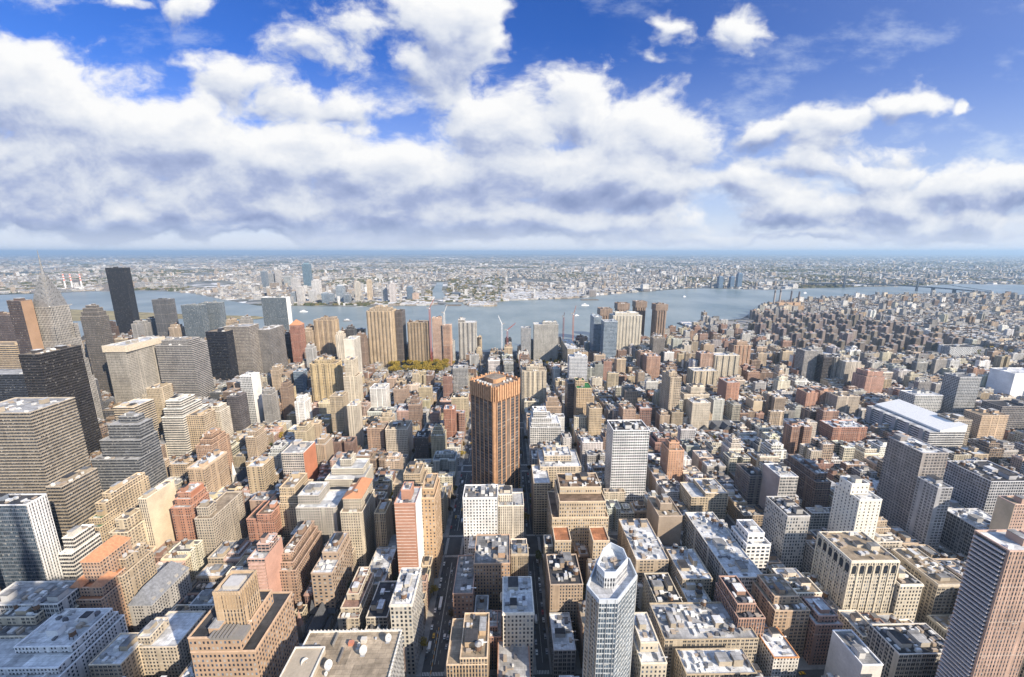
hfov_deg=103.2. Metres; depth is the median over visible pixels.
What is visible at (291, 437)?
townhouse
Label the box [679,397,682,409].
loft building
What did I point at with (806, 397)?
apartment building
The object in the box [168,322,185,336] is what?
apartment tower
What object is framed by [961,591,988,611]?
window
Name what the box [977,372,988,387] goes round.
apartment building
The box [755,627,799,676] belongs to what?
office building
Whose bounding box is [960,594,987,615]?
window
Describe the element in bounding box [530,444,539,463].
apartment building
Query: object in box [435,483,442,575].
window
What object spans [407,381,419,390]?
apartment building
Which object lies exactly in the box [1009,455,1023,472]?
apartment building
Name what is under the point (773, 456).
apartment building
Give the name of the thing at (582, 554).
apartment building
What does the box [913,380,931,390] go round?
office building
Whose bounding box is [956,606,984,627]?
window
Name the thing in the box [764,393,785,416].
apartment building
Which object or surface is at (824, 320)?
housing slab
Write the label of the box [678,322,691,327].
pier
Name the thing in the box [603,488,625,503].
apartment building
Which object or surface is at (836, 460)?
loft building
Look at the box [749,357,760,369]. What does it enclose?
loft building
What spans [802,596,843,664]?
apartment building
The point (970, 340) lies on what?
townhouse
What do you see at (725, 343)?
apartment building
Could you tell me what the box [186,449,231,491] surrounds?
apartment building
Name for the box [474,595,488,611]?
loft building
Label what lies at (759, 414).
townhouse
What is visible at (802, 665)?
pavement
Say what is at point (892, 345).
housing slab
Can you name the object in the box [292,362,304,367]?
apartment building
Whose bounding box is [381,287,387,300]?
waterfront tower
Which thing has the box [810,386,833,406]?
apartment building
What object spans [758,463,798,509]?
office building
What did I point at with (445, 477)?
office building
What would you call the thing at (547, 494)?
window
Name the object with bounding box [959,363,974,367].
loft building
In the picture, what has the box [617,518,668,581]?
loft building
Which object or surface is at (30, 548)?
office tower
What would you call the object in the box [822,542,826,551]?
arched window
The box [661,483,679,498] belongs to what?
apartment building
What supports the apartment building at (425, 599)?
on the ground
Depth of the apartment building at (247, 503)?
490.63 m
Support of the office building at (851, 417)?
on the ground
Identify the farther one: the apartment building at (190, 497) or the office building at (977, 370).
the office building at (977, 370)
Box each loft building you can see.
[473,534,509,609]
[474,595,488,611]
[488,357,500,370]
[500,592,502,635]
[502,353,512,359]
[504,361,512,372]
[511,538,526,543]
[524,397,538,406]
[543,535,552,585]
[550,440,560,445]
[573,543,584,554]
[587,364,594,381]
[591,465,604,472]
[592,384,603,392]
[614,386,621,400]
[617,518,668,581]
[624,354,632,361]
[635,399,651,425]
[641,572,682,614]
[646,494,682,545]
[648,392,653,400]
[663,543,686,552]
[666,547,712,597]
[674,576,711,601]
[678,326,686,334]
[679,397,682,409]
[682,512,761,599]
[683,351,695,369]
[688,357,697,366]
[695,433,708,435]
[695,436,714,442]
[699,441,712,453]
[711,333,721,339]
[713,575,765,660]
[722,450,750,475]
[724,398,740,420]
[726,489,740,511]
[734,328,742,336]
[735,422,746,429]
[738,396,745,401]
[739,408,747,419]
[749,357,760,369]
[750,420,767,430]
[751,574,810,657]
[755,346,766,352]
[760,439,786,461]
[762,496,809,572]
[763,390,777,399]
[767,410,783,425]
[774,352,779,363]
[779,335,789,345]
[784,454,831,510]
[788,374,808,385]
[800,407,818,420]
[805,505,830,528]
[810,528,826,538]
[810,531,899,612]
[811,437,833,460]
[821,590,840,612]
[831,451,841,468]
[832,440,854,460]
[846,348,860,355]
[862,355,876,366]
[866,432,878,435]
[872,483,878,490]
[876,456,883,478]
[878,365,892,378]
[879,347,893,353]
[888,357,902,364]
[889,565,923,622]
[891,548,960,622]
[892,387,904,395]
[932,558,965,568]
[946,357,960,369]
[946,563,965,578]
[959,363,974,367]
[972,438,1003,464]
[974,399,991,408]
[975,355,989,360]
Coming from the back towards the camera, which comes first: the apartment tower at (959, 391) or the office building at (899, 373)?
the office building at (899, 373)
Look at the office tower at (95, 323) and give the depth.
808.71 m
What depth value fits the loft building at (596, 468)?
548.13 m
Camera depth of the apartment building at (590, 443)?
622.09 m
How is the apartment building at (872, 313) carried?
on the ground
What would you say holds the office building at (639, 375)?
on the ground
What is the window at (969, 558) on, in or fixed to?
in the apartment tower at (984, 637)
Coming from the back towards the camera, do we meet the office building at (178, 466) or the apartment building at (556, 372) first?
the apartment building at (556, 372)
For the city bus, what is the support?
on the ground
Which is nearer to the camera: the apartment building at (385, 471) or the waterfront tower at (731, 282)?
the apartment building at (385, 471)
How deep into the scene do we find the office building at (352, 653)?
247.50 m
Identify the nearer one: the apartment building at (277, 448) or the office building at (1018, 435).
the apartment building at (277, 448)
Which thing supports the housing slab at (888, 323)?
on the ground
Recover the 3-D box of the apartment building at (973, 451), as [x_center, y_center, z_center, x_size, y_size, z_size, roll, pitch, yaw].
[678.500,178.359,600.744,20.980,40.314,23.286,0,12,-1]
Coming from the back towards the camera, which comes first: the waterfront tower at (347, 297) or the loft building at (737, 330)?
the waterfront tower at (347, 297)
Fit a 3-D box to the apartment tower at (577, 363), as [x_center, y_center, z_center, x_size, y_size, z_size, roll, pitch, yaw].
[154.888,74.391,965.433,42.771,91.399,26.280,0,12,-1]
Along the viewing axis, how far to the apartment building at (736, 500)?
498.36 m
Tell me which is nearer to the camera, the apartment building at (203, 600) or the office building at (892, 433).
the apartment building at (203, 600)
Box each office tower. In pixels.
[0,311,16,340]
[0,341,20,368]
[0,368,28,401]
[0,397,91,500]
[0,493,63,590]
[6,298,43,353]
[18,344,101,455]
[33,251,103,418]
[45,466,102,545]
[80,303,113,392]
[101,336,164,403]
[105,267,139,333]
[152,298,178,335]
[155,336,214,397]
[181,303,209,337]
[202,301,226,329]
[205,327,238,380]
[224,322,262,375]
[258,325,287,373]
[261,296,292,330]
[302,263,311,285]
[470,371,519,487]
[582,542,637,676]
[876,433,948,530]
[905,475,952,550]
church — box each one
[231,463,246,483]
[297,597,342,642]
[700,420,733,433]
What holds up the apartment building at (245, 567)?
on the ground
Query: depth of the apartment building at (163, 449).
585.40 m
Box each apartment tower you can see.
[131,319,152,336]
[138,479,176,548]
[146,316,157,335]
[146,382,173,431]
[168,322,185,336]
[211,401,233,435]
[226,317,238,325]
[226,391,250,431]
[239,314,253,323]
[239,371,264,423]
[245,424,268,457]
[247,533,283,591]
[262,385,280,422]
[270,364,283,389]
[280,378,294,419]
[285,332,293,362]
[289,319,305,362]
[294,393,312,423]
[294,420,315,440]
[305,326,315,345]
[305,342,316,369]
[309,355,343,401]
[313,315,339,355]
[315,431,333,473]
[329,391,348,435]
[335,330,345,359]
[340,477,376,568]
[343,356,363,402]
[344,335,362,375]
[345,324,356,336]
[347,399,364,447]
[357,331,369,366]
[366,304,396,366]
[393,461,427,526]
[394,309,407,364]
[394,482,423,572]
[407,319,430,365]
[421,473,442,577]
[432,316,443,360]
[442,324,452,365]
[453,365,468,392]
[458,317,476,358]
[521,363,546,413]
[529,406,560,455]
[564,378,573,426]
[567,351,587,381]
[573,377,591,418]
[586,401,601,436]
[597,307,612,318]
[614,302,629,310]
[618,401,635,419]
[632,300,646,335]
[637,349,652,368]
[642,353,660,379]
[649,335,664,362]
[650,302,667,336]
[659,369,681,413]
[660,437,684,482]
[686,366,717,385]
[695,351,713,366]
[712,351,739,381]
[728,339,751,365]
[730,519,771,573]
[793,346,817,379]
[814,354,832,382]
[826,353,845,377]
[837,357,860,381]
[850,367,884,392]
[935,413,972,444]
[935,529,1023,676]
[939,373,981,413]
[963,408,1008,439]
[988,495,1023,530]
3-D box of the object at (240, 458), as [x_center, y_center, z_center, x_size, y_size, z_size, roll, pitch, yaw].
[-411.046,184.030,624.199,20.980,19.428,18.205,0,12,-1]
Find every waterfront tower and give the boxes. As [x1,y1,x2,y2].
[260,270,268,287]
[268,273,275,285]
[274,270,281,285]
[283,276,291,285]
[290,291,296,301]
[291,278,300,288]
[296,286,305,303]
[308,289,317,302]
[311,279,321,293]
[321,292,328,303]
[327,293,334,303]
[335,285,345,300]
[343,294,351,302]
[354,281,360,300]
[366,279,372,299]
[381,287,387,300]
[389,283,395,301]
[406,286,412,299]
[412,292,418,299]
[716,276,723,287]
[728,276,734,287]
[735,273,742,286]
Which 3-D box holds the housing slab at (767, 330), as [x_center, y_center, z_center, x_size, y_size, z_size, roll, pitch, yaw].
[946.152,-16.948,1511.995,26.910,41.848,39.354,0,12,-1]
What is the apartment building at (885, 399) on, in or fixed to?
on the ground
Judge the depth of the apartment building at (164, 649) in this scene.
299.49 m
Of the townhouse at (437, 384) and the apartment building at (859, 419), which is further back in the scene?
the townhouse at (437, 384)
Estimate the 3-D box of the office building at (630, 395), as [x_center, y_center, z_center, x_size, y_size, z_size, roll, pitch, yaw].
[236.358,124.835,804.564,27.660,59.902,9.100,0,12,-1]
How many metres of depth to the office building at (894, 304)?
2228.98 m
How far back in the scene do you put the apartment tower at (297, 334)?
1085.59 m
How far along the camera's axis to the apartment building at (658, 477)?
538.45 m
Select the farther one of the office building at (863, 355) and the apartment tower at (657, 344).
the apartment tower at (657, 344)
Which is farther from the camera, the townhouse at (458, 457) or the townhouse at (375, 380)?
the townhouse at (375, 380)
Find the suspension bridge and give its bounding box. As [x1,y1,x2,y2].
[803,276,990,292]
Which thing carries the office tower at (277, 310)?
on the ground
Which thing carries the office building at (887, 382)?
on the ground
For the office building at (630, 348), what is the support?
on the ground
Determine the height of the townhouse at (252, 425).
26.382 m
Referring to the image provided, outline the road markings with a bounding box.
[372,385,735,676]
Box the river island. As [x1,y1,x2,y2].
[70,309,262,320]
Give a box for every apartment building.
[0,581,80,618]
[0,601,78,638]
[0,608,127,676]
[88,508,121,542]
[88,632,145,676]
[95,472,150,520]
[109,508,148,545]
[117,542,156,631]
[127,561,191,631]
[137,610,205,676]
[153,539,179,562]
[156,561,185,572]
[160,444,166,457]
[160,550,194,582]
[163,458,170,476]
[168,538,206,576]
[170,482,209,540]
[186,408,217,451]
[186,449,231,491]
[189,589,214,613]
[194,491,247,563]
[195,428,233,482]
[215,490,246,521]
[223,538,252,565]
[226,564,248,575]
[233,381,240,389]
[235,555,249,565]
[236,429,247,433]
[240,540,258,559]
[242,484,249,493]
[244,494,250,516]
[246,456,276,493]
[246,494,282,540]
[262,373,271,385]
[266,430,274,443]
[268,442,288,467]
[270,421,286,435]
[273,532,285,548]
[275,467,283,483]
[279,471,313,544]
[279,520,322,607]
[281,439,318,480]
[283,368,294,385]
[288,424,298,432]
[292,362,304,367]
[295,481,347,546]
[304,579,313,613]
[306,418,322,438]
[307,376,311,387]
[311,401,318,417]
[311,532,353,619]
[314,414,332,433]
[318,398,330,413]
[322,422,330,432]
[325,451,374,489]
[330,431,346,438]
[330,452,346,465]
[333,435,357,454]
[337,567,374,629]
[352,547,356,575]
[362,416,378,424]
[365,581,396,629]
[367,419,387,448]
[374,484,389,498]
[374,497,393,547]
[375,468,395,481]
[375,491,387,501]
[379,408,394,423]
[385,418,413,461]
[385,451,403,468]
[386,373,398,388]
[387,407,397,419]
[391,495,395,533]
[393,384,409,405]
[396,405,408,419]
[403,454,407,464]
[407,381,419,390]
[408,391,423,430]
[412,370,420,382]
[414,459,432,472]
[418,383,432,406]
[419,369,427,384]
[420,396,430,410]
[422,556,433,587]
[422,571,428,608]
[423,591,427,617]
[426,370,434,386]
[429,422,443,427]
[430,406,440,422]
[431,423,446,458]
[433,449,457,476]
[440,396,450,404]
[440,484,446,533]
[443,372,452,396]
[443,404,456,437]
[447,438,461,450]
[451,393,468,421]
[452,339,455,360]
[470,352,478,364]
[476,346,481,359]
[477,335,481,347]
[479,610,501,669]
[504,346,512,353]
[505,336,511,342]
[511,543,529,575]
[520,362,529,383]
[524,406,531,421]
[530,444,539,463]
[543,393,561,413]
[551,413,564,429]
[552,366,559,384]
[555,377,564,390]
[561,432,571,448]
[574,427,587,441]
[575,430,588,441]
[576,546,588,581]
[580,436,602,463]
[584,340,588,350]
[587,460,604,471]
[588,349,598,361]
[591,376,601,386]
[593,352,605,360]
[593,361,603,379]
[598,392,612,400]
[598,476,603,491]
[601,358,611,380]
[601,429,606,449]
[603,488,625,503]
[605,404,616,419]
[606,500,620,531]
[615,355,625,372]
[616,349,626,356]
[616,397,626,406]
[618,372,626,384]
[621,384,634,397]
[625,372,634,382]
[644,378,657,394]
[644,490,656,507]
[646,458,656,479]
[646,462,661,486]
[648,403,658,420]
[651,473,668,489]
[653,389,658,405]
[654,408,669,429]
[655,478,679,494]
[658,482,678,494]
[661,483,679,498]
[663,350,673,362]
[669,408,683,426]
[670,336,681,349]
[670,348,680,358]
[675,502,688,530]
[676,351,685,365]
[679,371,686,383]
[680,383,709,412]
[680,438,699,461]
[681,343,690,352]
[682,413,687,424]
[683,455,691,465]
[685,397,710,429]
[685,472,706,481]
[689,339,698,352]
[691,450,713,467]
[693,324,700,333]
[698,331,707,345]
[698,458,722,470]
[700,342,713,352]
[701,315,708,322]
[701,459,725,473]
[705,384,717,391]
[708,325,717,335]
[709,395,724,419]
[710,475,733,483]
[711,339,721,350]
[711,451,722,459]
[714,346,724,352]
[717,377,739,401]
[718,323,727,332]
[718,433,730,440]
[720,433,743,455]
[720,484,735,490]
[722,339,732,350]
[727,495,747,517]
[728,374,745,386]
[737,428,756,437]
[740,364,754,375]
[742,368,760,382]
[745,395,762,410]
[746,452,761,466]
[751,438,763,451]
[752,380,765,391]
[753,664,764,676]
[755,351,767,365]
[756,451,779,467]
[757,367,772,380]
[758,304,764,311]
[762,431,779,441]
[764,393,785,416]
[764,429,781,436]
[767,564,785,573]
[768,551,781,564]
[772,369,786,378]
[772,375,789,391]
[773,306,778,316]
[774,362,788,376]
[778,348,792,363]
[782,418,799,425]
[784,577,822,599]
[786,402,802,417]
[790,367,799,374]
[795,388,817,406]
[796,418,817,442]
[801,572,823,589]
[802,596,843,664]
[806,531,815,539]
[810,345,822,353]
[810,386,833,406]
[812,458,833,469]
[820,376,840,385]
[824,391,860,416]
[825,468,846,480]
[826,346,839,353]
[837,609,869,643]
[840,459,867,473]
[848,388,866,394]
[850,465,877,477]
[853,443,878,460]
[854,416,866,423]
[857,405,865,418]
[863,456,882,470]
[864,395,879,401]
[865,400,878,407]
[867,309,876,316]
[867,439,886,456]
[870,423,888,434]
[875,515,893,534]
[876,613,901,622]
[879,395,891,402]
[889,526,921,544]
[890,395,898,399]
[902,371,920,386]
[902,544,947,557]
[915,351,928,359]
[929,357,946,374]
[930,381,941,392]
[948,498,964,507]
[957,446,988,459]
[958,309,967,315]
[965,315,975,323]
[974,358,990,368]
[976,312,985,320]
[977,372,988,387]
[979,387,993,391]
[980,391,993,399]
[986,350,1000,362]
[987,320,998,326]
[989,393,1015,399]
[992,354,1010,367]
[996,440,1018,458]
[997,323,1008,332]
[998,457,1010,465]
[1003,428,1014,439]
[1007,432,1014,441]
[1009,351,1023,361]
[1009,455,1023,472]
[1017,658,1023,676]
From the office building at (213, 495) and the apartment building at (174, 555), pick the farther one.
the office building at (213, 495)
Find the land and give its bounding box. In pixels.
[0,254,1023,306]
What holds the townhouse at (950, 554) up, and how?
on the ground
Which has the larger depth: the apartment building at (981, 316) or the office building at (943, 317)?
the apartment building at (981, 316)
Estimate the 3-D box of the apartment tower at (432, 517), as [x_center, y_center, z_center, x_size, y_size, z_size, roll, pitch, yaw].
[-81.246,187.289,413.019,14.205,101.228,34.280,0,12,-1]
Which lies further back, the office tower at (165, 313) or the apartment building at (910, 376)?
the office tower at (165, 313)
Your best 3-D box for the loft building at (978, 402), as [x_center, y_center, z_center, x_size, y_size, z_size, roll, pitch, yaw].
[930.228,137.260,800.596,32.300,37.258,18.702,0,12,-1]
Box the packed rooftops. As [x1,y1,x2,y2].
[0,290,1023,676]
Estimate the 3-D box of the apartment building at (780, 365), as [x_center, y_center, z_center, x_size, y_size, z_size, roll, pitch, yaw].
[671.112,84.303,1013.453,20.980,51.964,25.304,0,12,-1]
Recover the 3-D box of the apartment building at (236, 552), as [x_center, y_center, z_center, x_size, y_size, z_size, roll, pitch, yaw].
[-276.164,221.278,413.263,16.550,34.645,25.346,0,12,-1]
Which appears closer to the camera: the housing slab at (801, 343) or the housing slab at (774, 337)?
the housing slab at (801, 343)
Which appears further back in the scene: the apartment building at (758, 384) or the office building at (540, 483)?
the apartment building at (758, 384)
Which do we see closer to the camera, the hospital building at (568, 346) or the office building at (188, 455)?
the office building at (188, 455)
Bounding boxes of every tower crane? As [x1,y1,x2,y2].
[426,299,433,359]
[498,316,503,350]
[571,307,575,337]
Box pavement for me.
[58,295,1023,676]
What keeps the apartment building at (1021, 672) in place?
on the ground
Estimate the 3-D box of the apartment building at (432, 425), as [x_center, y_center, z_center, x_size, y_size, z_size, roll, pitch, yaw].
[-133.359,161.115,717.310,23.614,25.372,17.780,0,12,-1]
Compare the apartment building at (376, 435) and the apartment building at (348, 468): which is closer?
the apartment building at (348, 468)
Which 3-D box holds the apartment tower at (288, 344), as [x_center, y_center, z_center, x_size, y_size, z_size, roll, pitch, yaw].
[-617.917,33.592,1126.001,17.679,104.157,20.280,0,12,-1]
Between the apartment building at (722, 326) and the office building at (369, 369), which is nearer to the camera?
the office building at (369, 369)
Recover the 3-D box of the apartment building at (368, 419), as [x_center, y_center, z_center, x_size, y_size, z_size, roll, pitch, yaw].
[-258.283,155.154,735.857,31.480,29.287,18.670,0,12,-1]
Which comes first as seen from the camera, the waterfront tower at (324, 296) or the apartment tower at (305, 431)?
the apartment tower at (305, 431)
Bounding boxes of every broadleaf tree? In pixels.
[420,636,427,649]
[430,584,438,595]
[524,512,529,523]
[535,550,542,562]
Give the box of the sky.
[0,0,1023,253]
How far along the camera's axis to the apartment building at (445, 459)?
577.89 m
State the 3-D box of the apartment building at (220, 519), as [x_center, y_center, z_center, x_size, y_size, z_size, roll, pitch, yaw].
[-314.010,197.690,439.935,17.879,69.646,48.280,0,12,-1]
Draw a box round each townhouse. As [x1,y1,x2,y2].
[170,604,189,610]
[178,594,198,603]
[187,581,220,593]
[195,563,233,581]
[217,485,242,491]
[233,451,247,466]
[245,422,264,428]
[264,424,283,436]
[269,431,280,441]
[272,420,291,431]
[284,436,294,439]
[287,410,296,423]
[295,601,307,624]
[318,470,330,477]
[369,377,379,382]
[371,448,386,451]
[423,409,428,422]
[433,382,441,391]
[438,470,455,484]
[442,482,452,500]
[447,442,460,450]
[453,449,460,464]
[455,432,463,440]
[659,423,677,431]
[671,498,680,503]
[729,471,734,480]
[739,433,758,442]
[741,406,754,417]
[755,410,763,418]
[783,406,794,417]
[828,381,843,386]
[865,435,882,439]
[891,384,902,388]
[899,619,912,622]
[926,614,951,639]
[937,543,952,552]
[940,553,956,557]
[965,337,976,343]
[980,340,993,346]
[994,342,1003,347]
[1007,345,1016,351]
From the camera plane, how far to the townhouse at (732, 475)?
563.66 m
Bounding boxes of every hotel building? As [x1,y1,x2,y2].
[69,535,131,631]
[187,570,298,676]
[547,472,608,553]
[552,526,570,553]
[588,526,609,559]
[827,475,882,539]
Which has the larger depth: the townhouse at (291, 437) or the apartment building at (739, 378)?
the apartment building at (739, 378)
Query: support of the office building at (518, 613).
on the ground
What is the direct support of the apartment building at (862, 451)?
on the ground
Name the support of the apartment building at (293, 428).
on the ground
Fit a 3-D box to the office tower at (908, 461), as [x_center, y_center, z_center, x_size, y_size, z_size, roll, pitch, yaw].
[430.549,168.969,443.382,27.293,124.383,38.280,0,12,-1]
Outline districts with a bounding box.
[0,254,1023,306]
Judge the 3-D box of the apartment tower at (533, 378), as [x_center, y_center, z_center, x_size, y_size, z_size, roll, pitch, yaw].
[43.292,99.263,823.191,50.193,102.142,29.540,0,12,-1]
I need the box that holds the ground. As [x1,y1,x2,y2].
[9,284,1023,676]
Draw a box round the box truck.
[427,641,431,651]
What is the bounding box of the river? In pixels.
[0,284,1023,351]
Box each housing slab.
[748,322,754,330]
[749,309,758,319]
[753,313,761,322]
[754,322,766,333]
[761,317,770,322]
[761,328,771,332]
[763,309,773,316]
[764,319,771,329]
[768,313,776,323]
[769,333,778,340]
[772,322,781,333]
[775,317,785,322]
[776,326,786,339]
[778,308,787,317]
[783,314,790,321]
[786,323,798,334]
[788,331,801,345]
[789,317,800,323]
[793,309,801,316]
[794,327,805,337]
[796,321,804,327]
[796,338,808,347]
[797,313,805,321]
[802,316,811,326]
[803,331,816,339]
[805,341,818,346]
[807,321,819,331]
[809,337,822,346]
[810,313,820,321]
[814,319,822,327]
[815,328,825,339]
[818,317,826,326]
[820,312,828,317]
[821,343,835,351]
[824,324,834,329]
[824,332,837,343]
[825,313,835,319]
[826,318,836,327]
[826,327,837,333]
[832,310,841,319]
[833,339,844,350]
[836,317,844,326]
[837,323,848,334]
[838,313,846,318]
[838,331,852,345]
[841,319,852,328]
[845,328,857,339]
[848,313,858,326]
[849,340,865,351]
[854,324,865,332]
[855,313,862,319]
[856,320,865,325]
[857,333,870,343]
[864,344,876,351]
[866,325,877,332]
[867,319,878,325]
[867,329,877,339]
[871,336,885,349]
[877,325,889,335]
[879,332,892,342]
[883,320,893,333]
[884,342,897,352]
[890,320,900,330]
[891,338,903,351]
[893,324,907,337]
[895,333,907,341]
[904,335,920,349]
[905,324,913,334]
[906,344,922,351]
[909,329,923,336]
[917,335,929,344]
[924,340,943,352]
[928,331,942,338]
[928,337,941,341]
[931,326,942,332]
[943,332,958,343]
[946,335,962,344]
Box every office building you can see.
[58,524,101,580]
[91,411,166,491]
[99,419,111,438]
[106,415,114,421]
[110,321,119,335]
[113,399,160,439]
[115,336,127,342]
[146,544,157,551]
[161,394,208,457]
[165,476,189,491]
[168,457,195,475]
[178,452,197,460]
[179,660,194,676]
[207,540,238,563]
[209,492,222,499]
[210,388,226,399]
[217,381,227,389]
[223,388,240,404]
[230,440,239,466]
[231,432,247,443]
[233,435,244,447]
[249,490,279,512]
[279,401,283,419]
[279,628,404,676]
[290,521,303,537]
[293,367,307,393]
[319,463,332,471]
[356,449,373,457]
[361,398,370,415]
[363,366,373,373]
[367,406,387,415]
[369,547,397,593]
[370,382,390,406]
[370,452,387,471]
[374,473,392,494]
[375,492,378,507]
[378,535,398,569]
[389,567,424,674]
[396,375,407,384]
[403,647,405,676]
[414,429,431,458]
[422,568,431,602]
[438,472,453,484]
[446,612,489,676]
[452,555,475,617]
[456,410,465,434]
[463,484,497,553]
[468,533,481,553]
[497,639,530,676]
[498,349,503,364]
[498,485,523,538]
[502,576,534,676]
[510,539,510,575]
[520,354,530,362]
[526,412,530,433]
[531,465,549,534]
[532,454,536,464]
[537,445,580,489]
[545,552,582,638]
[549,612,577,676]
[573,413,586,440]
[575,334,583,340]
[579,335,587,346]
[584,448,604,471]
[602,399,615,413]
[604,420,649,503]
[606,371,618,391]
[612,407,618,419]
[619,503,633,518]
[624,387,637,406]
[627,343,634,358]
[628,364,639,372]
[630,499,646,518]
[630,612,667,676]
[635,369,644,384]
[638,390,645,395]
[647,453,659,464]
[648,467,664,491]
[649,431,670,452]
[662,364,672,370]
[665,334,673,347]
[665,361,676,371]
[668,325,675,333]
[668,428,677,436]
[677,423,695,444]
[679,478,727,522]
[681,465,700,481]
[706,438,721,453]
[706,470,725,477]
[724,328,733,336]
[732,504,763,528]
[734,463,761,503]
[740,332,750,341]
[746,418,760,430]
[748,393,762,398]
[752,336,763,348]
[755,423,773,436]
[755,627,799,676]
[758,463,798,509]
[771,568,803,577]
[777,388,792,395]
[780,339,791,347]
[782,421,811,453]
[799,443,821,459]
[801,540,815,572]
[815,406,838,430]
[824,629,883,676]
[827,487,834,506]
[838,414,856,421]
[843,386,857,390]
[859,351,873,363]
[859,392,874,399]
[859,398,874,406]
[860,612,883,623]
[864,399,967,451]
[865,623,944,676]
[866,360,882,369]
[874,393,887,396]
[874,534,903,550]
[876,313,883,320]
[878,350,892,361]
[883,378,891,387]
[884,363,905,371]
[886,315,894,320]
[887,431,908,438]
[891,301,897,308]
[891,353,905,358]
[892,367,911,381]
[898,389,943,412]
[901,356,913,364]
[905,347,920,354]
[910,356,927,372]
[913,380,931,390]
[927,374,942,381]
[932,299,939,304]
[937,344,977,355]
[939,314,948,322]
[942,365,956,374]
[948,449,970,459]
[950,553,966,561]
[956,356,967,363]
[961,297,968,302]
[966,365,984,375]
[980,399,1023,429]
[986,367,1023,396]
[1003,327,1013,335]
[1013,430,1023,442]
[1013,439,1023,454]
[1014,325,1023,331]
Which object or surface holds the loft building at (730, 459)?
on the ground
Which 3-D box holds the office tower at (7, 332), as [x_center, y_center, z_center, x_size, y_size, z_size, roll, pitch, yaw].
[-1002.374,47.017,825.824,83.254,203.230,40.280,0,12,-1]
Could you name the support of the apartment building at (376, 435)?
on the ground
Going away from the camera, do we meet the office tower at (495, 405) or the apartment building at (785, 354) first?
the office tower at (495, 405)
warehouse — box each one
[648,599,758,676]
[673,647,756,676]
[818,419,867,442]
[939,508,991,556]
[943,460,1023,515]
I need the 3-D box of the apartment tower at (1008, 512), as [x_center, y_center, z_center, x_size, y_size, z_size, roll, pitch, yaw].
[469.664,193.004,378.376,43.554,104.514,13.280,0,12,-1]
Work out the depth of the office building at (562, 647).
309.95 m
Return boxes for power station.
[774,302,804,309]
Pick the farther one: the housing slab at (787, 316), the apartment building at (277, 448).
the housing slab at (787, 316)
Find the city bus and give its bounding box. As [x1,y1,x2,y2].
[438,596,442,609]
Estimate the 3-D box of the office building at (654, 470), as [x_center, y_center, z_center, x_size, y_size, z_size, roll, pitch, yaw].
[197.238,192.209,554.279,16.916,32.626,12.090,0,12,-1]
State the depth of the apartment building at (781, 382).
891.96 m
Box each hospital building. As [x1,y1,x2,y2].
[521,326,530,358]
[533,320,558,360]
[561,339,578,362]
[589,313,601,351]
[600,319,617,357]
[609,310,641,351]
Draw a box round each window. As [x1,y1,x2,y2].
[259,596,298,676]
[336,541,353,617]
[413,572,424,670]
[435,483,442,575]
[464,498,497,553]
[475,592,499,609]
[547,494,607,553]
[660,446,668,474]
[762,499,803,571]
[812,535,897,612]
[817,537,821,547]
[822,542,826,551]
[827,546,832,556]
[828,492,875,537]
[833,551,837,562]
[838,556,843,566]
[844,562,849,572]
[851,565,857,573]
[859,565,864,573]
[866,565,872,573]
[874,565,880,573]
[882,565,888,573]
[890,565,896,573]
[895,587,921,620]
[949,632,976,654]
[950,628,977,650]
[952,621,979,643]
[953,617,980,639]
[954,613,981,635]
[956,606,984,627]
[956,610,982,631]
[957,602,985,623]
[959,598,986,619]
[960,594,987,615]
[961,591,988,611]
[962,587,989,607]
[963,583,991,602]
[964,579,992,598]
[965,574,993,595]
[966,570,994,590]
[967,566,996,586]
[968,562,997,582]
[969,558,998,578]
[970,555,999,573]
[972,550,1001,569]
[973,546,1002,565]
[974,542,1003,561]
[975,538,1004,556]
[976,533,1006,552]
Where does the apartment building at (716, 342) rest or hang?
on the ground
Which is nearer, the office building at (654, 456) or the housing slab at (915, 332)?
the office building at (654, 456)
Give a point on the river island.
(76, 314)
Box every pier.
[445,304,461,305]
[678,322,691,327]
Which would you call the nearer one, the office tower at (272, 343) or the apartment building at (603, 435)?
the apartment building at (603, 435)
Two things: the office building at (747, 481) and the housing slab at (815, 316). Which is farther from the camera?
the housing slab at (815, 316)
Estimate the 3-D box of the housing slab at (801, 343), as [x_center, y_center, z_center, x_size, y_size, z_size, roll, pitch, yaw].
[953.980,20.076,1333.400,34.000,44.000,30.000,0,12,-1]
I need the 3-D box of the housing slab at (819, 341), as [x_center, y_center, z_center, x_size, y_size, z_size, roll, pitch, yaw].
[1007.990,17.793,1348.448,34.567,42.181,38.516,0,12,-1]
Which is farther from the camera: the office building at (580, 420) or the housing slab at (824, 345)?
the housing slab at (824, 345)
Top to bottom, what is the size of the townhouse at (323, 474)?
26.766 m
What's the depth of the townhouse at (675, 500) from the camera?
496.83 m
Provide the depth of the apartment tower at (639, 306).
1448.33 m
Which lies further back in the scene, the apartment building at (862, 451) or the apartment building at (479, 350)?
the apartment building at (479, 350)
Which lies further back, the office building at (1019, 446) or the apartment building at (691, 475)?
the office building at (1019, 446)
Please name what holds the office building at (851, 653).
on the ground
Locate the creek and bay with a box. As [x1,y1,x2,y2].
[12,252,1023,298]
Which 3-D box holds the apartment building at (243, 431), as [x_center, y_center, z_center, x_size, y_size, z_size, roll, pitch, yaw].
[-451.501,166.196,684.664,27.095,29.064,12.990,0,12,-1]
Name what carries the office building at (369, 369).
on the ground
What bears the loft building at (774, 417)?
on the ground
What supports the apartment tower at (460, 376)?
on the ground
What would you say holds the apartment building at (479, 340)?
on the ground
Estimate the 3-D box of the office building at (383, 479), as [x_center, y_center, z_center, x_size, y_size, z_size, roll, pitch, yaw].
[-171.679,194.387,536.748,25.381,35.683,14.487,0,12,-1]

